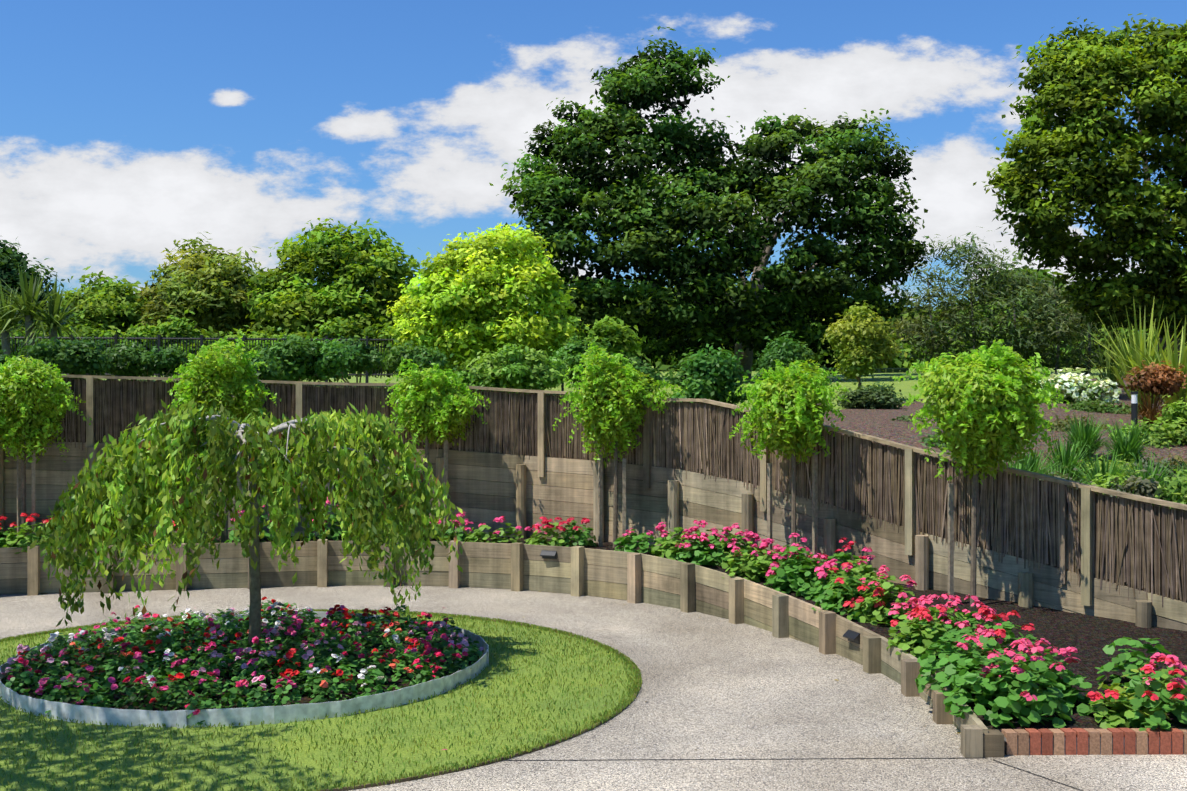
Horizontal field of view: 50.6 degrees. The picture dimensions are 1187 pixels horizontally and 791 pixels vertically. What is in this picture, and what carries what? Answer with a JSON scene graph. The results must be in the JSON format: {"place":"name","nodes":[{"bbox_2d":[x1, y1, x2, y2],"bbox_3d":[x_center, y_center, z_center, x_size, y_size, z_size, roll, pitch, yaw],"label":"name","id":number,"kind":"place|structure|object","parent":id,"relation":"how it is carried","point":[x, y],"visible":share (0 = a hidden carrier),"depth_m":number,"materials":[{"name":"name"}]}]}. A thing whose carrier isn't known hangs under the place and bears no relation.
{"place":"outdoors","nodes":[
{"label":"outdoors","id":0,"kind":"place"},
{"bbox_2d":[0,585,1186,790],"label":"concrete paving","id":1,"kind":"structure","parent":0,"point":[743,707],"depth_m":9.95,"materials":[{"name":"grey concrete"}]},
{"bbox_2d":[1,611,639,790],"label":"lawn edging","id":2,"kind":"object","parent":1,"relation":"on","point":[440,772],"visible":0.25,"depth_m":8.69,"materials":[{"name":"brown plant"}]},
{"bbox_2d":[0,608,642,790],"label":"lawn island","id":3,"kind":"structure","parent":1,"relation":"on","point":[235,775],"depth_m":9.12,"materials":[{"name":"green plant"}]},
{"bbox_2d":[1,625,483,710],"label":"flower bed soil","id":4,"kind":"structure","parent":3,"relation":"on","point":[305,698],"depth_m":10.61,"materials":[{"name":"brown soil"}]},
{"bbox_2d":[0,597,483,724],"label":"bedding plants","id":5,"kind":"object","parent":4,"relation":"on","point":[54,669],"depth_m":10.87,"materials":[{"name":"plant"}]},
{"bbox_2d":[0,611,488,727],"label":"flower bed edging","id":6,"kind":"object","parent":3,"relation":"on","point":[235,716],"visible":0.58,"depth_m":9.60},
{"bbox_2d":[29,397,466,657],"bbox_3d":[-3.038,1.262,11.511,3.729,2.496,3.738,0,0,-1],"label":"weeping tree","id":7,"kind":"object","parent":3,"relation":"on","point":[390,508],"depth_m":10.64,"materials":[{"name":"green plant"}]},
{"bbox_2d":[0,539,1003,757],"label":"planter wall","id":8,"kind":"structure","parent":1,"relation":"on","point":[629,577],"depth_m":16.06,"materials":[{"name":"brown wood"}]},
{"bbox_2d":[15,535,1186,732],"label":"planter soil","id":9,"kind":"structure","parent":8,"relation":"in","point":[1089,638],"depth_m":11.92,"materials":[{"name":"brown soil"}]},
{"bbox_2d":[0,355,91,541],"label":"standard tree","id":10,"kind":"object","parent":9,"relation":"on","point":[37,379],"depth_m":16.56,"materials":[{"name":"green plant"}]},
{"bbox_2d":[166,331,280,541],"bbox_3d":[-5.041,0.664,17.302,1.546,3.069,1.482,0,0,-1],"label":"standard tree","id":11,"kind":"object","parent":9,"relation":"on","point":[198,376],"depth_m":16.90,"materials":[{"name":"green plant"}]},
{"bbox_2d":[380,357,490,534],"bbox_3d":[-2.216,0.832,17.631,1.600,2.733,1.534,0,0,-1],"label":"standard tree","id":12,"kind":"object","parent":9,"relation":"on","point":[436,386],"depth_m":17.32,"materials":[{"name":"green plant"}]},
{"bbox_2d":[0,497,1186,735],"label":"geraniums","id":13,"kind":"object","parent":9,"relation":"on","point":[964,679],"depth_m":11.11,"materials":[{"name":"plant"}]},
{"bbox_2d":[0,441,1186,630],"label":"retaining wall","id":14,"kind":"structure","parent":9,"relation":"on","point":[521,493],"depth_m":16.39,"materials":[{"name":"brown wood"}]},
{"bbox_2d":[1,377,1186,606],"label":"brush fence","id":15,"kind":"object","parent":14,"relation":"on","point":[849,493],"visible":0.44,"depth_m":14.74,"materials":[{"name":"brown wood"}]},
{"bbox_2d":[61,374,1186,605],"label":"fence rail","id":16,"kind":"object","parent":15,"relation":"on","point":[1087,490],"visible":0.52,"depth_m":14.10,"materials":[{"name":"brown wood"}]},
{"bbox_2d":[50,380,1186,601],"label":"brush backing","id":17,"kind":"object","parent":14,"relation":"on","point":[282,406],"visible":0.25,"depth_m":14.90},
{"bbox_2d":[552,341,686,547],"bbox_3d":[0.346,0.740,16.585,1.781,2.918,1.298,0,0,-1],"label":"standard tree","id":18,"kind":"object","parent":9,"relation":"on","point":[610,381],"depth_m":16.44,"materials":[{"name":"green plant"}]},
{"bbox_2d":[726,357,849,554],"bbox_3d":[2.296,0.905,14.709,1.516,2.744,1.537,0,0,-1],"label":"standard tree","id":19,"kind":"object","parent":9,"relation":"on","point":[793,390],"depth_m":14.52,"materials":[{"name":"green plant"}]},
{"bbox_2d":[892,339,1069,606],"bbox_3d":[4.060,0.891,13.095,1.836,2.975,1.740,0,0,-1],"label":"standard tree","id":20,"kind":"object","parent":9,"relation":"on","point":[995,389],"depth_m":12.73,"materials":[{"name":"green plant"}]},
{"bbox_2d":[1088,669,1177,720],"bbox_3d":[5.497,2.291,9.520,3.417,0.330,0.965,0,0,-1],"label":"lime foliage","id":21,"kind":"object","parent":9,"relation":"on","point":[1147,712],"visible":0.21,"depth_m":9.50,"materials":[{"name":"green plant"}]},
{"bbox_2d":[540,550,859,643],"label":"wall lights","id":22,"kind":"object","parent":8,"relation":"attached to","point":[852,636],"visible":0.98,"depth_m":12.12,"materials":[{"name":"grey"}]},
{"bbox_2d":[501,758,1082,790],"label":"concrete joints","id":23,"kind":"object","parent":1,"relation":"on","point":[802,758],"visible":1,"depth_m":8.82,"materials":[{"name":"grey concrete"}]},
{"bbox_2d":[1002,728,1186,754],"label":"brick edging","id":24,"kind":"object","parent":1,"relation":"on","point":[1089,741],"visible":0.9,"depth_m":8.95,"materials":[{"name":"red brick"}]},
{"bbox_2d":[0,0,1186,339],"label":"sky","id":25,"kind":"structure","parent":0,"point":[130,129],"materials":[{"name":"blue"}]},
{"bbox_2d":[85,355,1186,497],"bbox_3d":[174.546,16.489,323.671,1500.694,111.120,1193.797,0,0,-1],"label":"terrace","id":26,"kind":"structure","parent":0,"point":[879,423],"depth_m":22.05,"materials":[{"name":"brown soil"}]},
{"bbox_2d":[1,330,10,355],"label":"cabbage tree trunk","id":27,"kind":"object","parent":26,"relation":"on","point":[5,343],"visible":0.33,"depth_m":25.33,"materials":[{"name":"grey plant"}]},
{"bbox_2d":[25,315,34,356],"bbox_3d":[-11.271,-0.655,25.108,0.255,1.896,0.228,0,0,-1],"label":"cabbage tree trunk","id":28,"kind":"object","parent":26,"relation":"on","point":[28,324],"visible":0.27,"depth_m":25.04,"materials":[{"name":"grey plant"}]},
{"bbox_2d":[48,326,59,373],"bbox_3d":[-10.843,-0.551,25.216,0.254,1.688,0.228,0,0,-1],"label":"cabbage tree trunk","id":29,"kind":"object","parent":26,"relation":"on","point":[53,333],"visible":0.08,"depth_m":25.15,"materials":[{"name":"plant"}]},
{"bbox_2d":[0,334,563,395],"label":"metal fence","id":30,"kind":"object","parent":26,"relation":"on","point":[244,338],"visible":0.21,"depth_m":27.71,"materials":[{"name":"black"}]},
{"bbox_2d":[0,13,1186,386],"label":"trees","id":31,"kind":"object","parent":26,"relation":"on","point":[490,289],"visible":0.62,"depth_m":36.70,"materials":[{"name":"green plant"}]},
{"bbox_2d":[0,264,1186,511],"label":"shrub foliage","id":32,"kind":"object","parent":26,"relation":"on","point":[862,342],"visible":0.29,"depth_m":22.70,"materials":[{"name":"green plant"}]},
{"bbox_2d":[66,107,1186,395],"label":"tree trunks","id":33,"kind":"object","parent":26,"relation":"on","point":[746,359],"visible":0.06,"depth_m":41.66,"materials":[{"name":"brown plant"}]},
{"bbox_2d":[826,368,908,373],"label":"green fence","id":34,"kind":"object","parent":26,"relation":"on","point":[895,370],"visible":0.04,"depth_m":47.00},
{"bbox_2d":[1131,391,1137,427],"bbox_3d":[8.164,0.314,18.962,0.100,0.750,0.100,0,0,-1],"label":"bollard light","id":35,"kind":"object","parent":26,"relation":"on","point":[1134,409],"visible":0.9,"depth_m":18.93,"materials":[{"name":"black metal"}]}
]}

